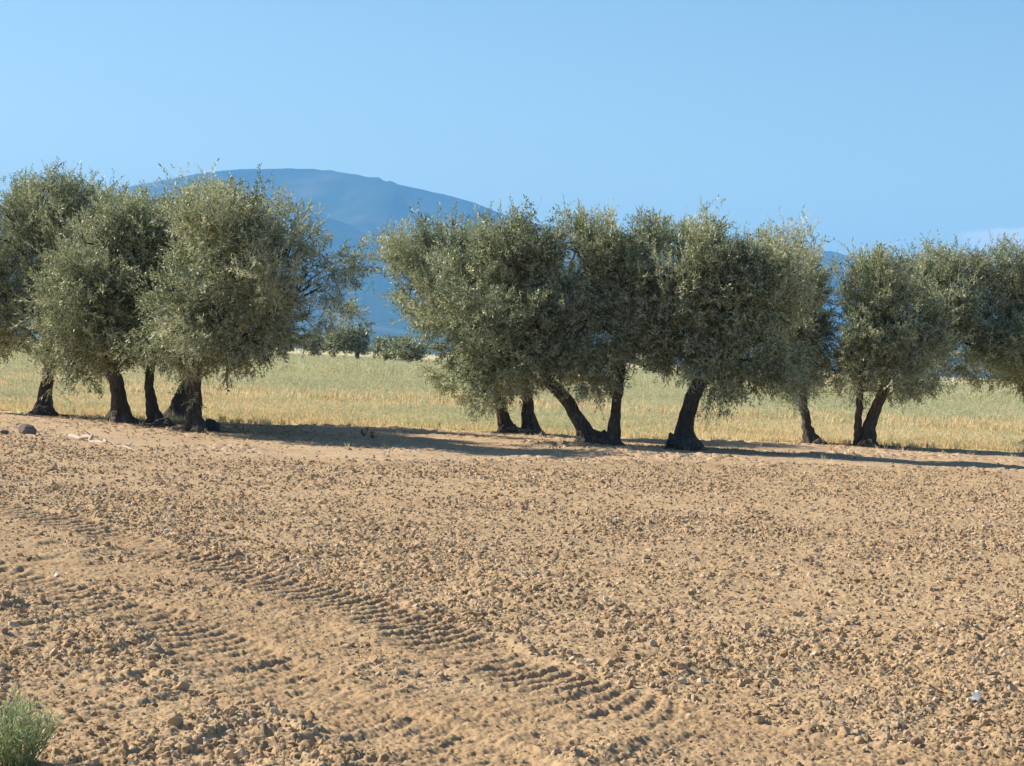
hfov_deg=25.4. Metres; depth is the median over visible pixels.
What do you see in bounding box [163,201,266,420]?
olive tree
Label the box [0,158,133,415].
olive tree
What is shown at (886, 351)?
olive tree
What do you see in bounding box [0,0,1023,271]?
sky
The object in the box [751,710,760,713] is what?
clod
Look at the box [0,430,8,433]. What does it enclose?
stone
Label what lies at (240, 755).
soil clods
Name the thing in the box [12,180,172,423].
olive tree
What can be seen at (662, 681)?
clod
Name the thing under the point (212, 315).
olive tree
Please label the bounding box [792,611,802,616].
clod
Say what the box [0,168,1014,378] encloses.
mountain
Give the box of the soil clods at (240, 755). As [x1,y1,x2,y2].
[0,421,1023,765]
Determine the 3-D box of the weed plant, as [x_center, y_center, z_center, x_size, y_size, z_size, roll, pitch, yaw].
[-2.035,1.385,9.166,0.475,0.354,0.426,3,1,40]
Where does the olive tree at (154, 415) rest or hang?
on the dirt track
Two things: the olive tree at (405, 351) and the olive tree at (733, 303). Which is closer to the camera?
the olive tree at (733, 303)
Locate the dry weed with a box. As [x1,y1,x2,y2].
[576,433,583,445]
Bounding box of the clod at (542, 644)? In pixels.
[536,642,546,646]
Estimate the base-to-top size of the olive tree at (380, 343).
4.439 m
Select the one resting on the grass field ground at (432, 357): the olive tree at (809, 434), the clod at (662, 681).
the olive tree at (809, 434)
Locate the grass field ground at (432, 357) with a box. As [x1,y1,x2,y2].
[3,337,1019,452]
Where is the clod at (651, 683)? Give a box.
[649,681,654,686]
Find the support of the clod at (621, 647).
on the ploughed field
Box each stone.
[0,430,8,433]
[18,424,36,434]
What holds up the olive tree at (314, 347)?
on the grass field ground at (432, 357)
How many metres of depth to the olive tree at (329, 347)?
306.79 m
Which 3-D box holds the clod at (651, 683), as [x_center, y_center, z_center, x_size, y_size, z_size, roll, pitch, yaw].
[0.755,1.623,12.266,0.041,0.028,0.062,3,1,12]
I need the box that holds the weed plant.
[0,685,63,765]
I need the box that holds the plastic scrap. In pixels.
[970,690,980,702]
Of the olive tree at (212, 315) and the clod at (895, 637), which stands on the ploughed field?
the clod at (895, 637)
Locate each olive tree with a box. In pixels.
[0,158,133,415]
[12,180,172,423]
[69,179,210,425]
[108,158,392,432]
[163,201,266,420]
[271,326,306,353]
[292,326,327,355]
[315,322,355,357]
[324,326,373,359]
[362,196,590,434]
[365,334,402,360]
[381,331,433,362]
[404,193,686,445]
[608,194,835,450]
[636,353,675,372]
[756,247,842,444]
[823,238,974,447]
[887,229,1023,443]
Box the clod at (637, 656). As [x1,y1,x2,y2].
[634,653,640,659]
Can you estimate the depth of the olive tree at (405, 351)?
274.73 m
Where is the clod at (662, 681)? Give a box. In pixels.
[657,678,666,684]
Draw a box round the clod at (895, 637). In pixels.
[891,634,898,639]
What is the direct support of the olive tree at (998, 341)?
on the grass field ground at (432, 357)
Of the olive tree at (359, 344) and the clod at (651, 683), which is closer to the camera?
the clod at (651, 683)
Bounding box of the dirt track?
[0,411,1023,472]
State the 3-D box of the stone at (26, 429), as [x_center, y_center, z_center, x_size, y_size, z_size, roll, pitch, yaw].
[-8.558,0.864,40.219,0.339,0.275,0.305,2,1,-34]
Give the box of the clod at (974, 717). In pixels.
[961,713,976,719]
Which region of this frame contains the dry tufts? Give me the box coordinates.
[17,409,1021,464]
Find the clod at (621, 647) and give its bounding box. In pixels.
[616,644,627,649]
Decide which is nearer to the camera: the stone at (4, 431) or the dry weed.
the stone at (4, 431)
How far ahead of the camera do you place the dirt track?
44.08 m
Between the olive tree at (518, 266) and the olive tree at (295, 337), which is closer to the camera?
the olive tree at (518, 266)
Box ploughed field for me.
[0,434,1023,765]
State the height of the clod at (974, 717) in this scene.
0.042 m
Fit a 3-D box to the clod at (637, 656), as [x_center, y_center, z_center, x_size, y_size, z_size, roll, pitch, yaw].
[0.734,1.606,13.334,0.045,0.046,0.050,3,1,2]
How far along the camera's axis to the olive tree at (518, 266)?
46.57 m
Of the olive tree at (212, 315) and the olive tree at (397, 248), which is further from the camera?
the olive tree at (397, 248)
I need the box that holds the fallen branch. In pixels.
[67,429,133,449]
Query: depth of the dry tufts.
48.78 m
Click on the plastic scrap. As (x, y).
(976, 695)

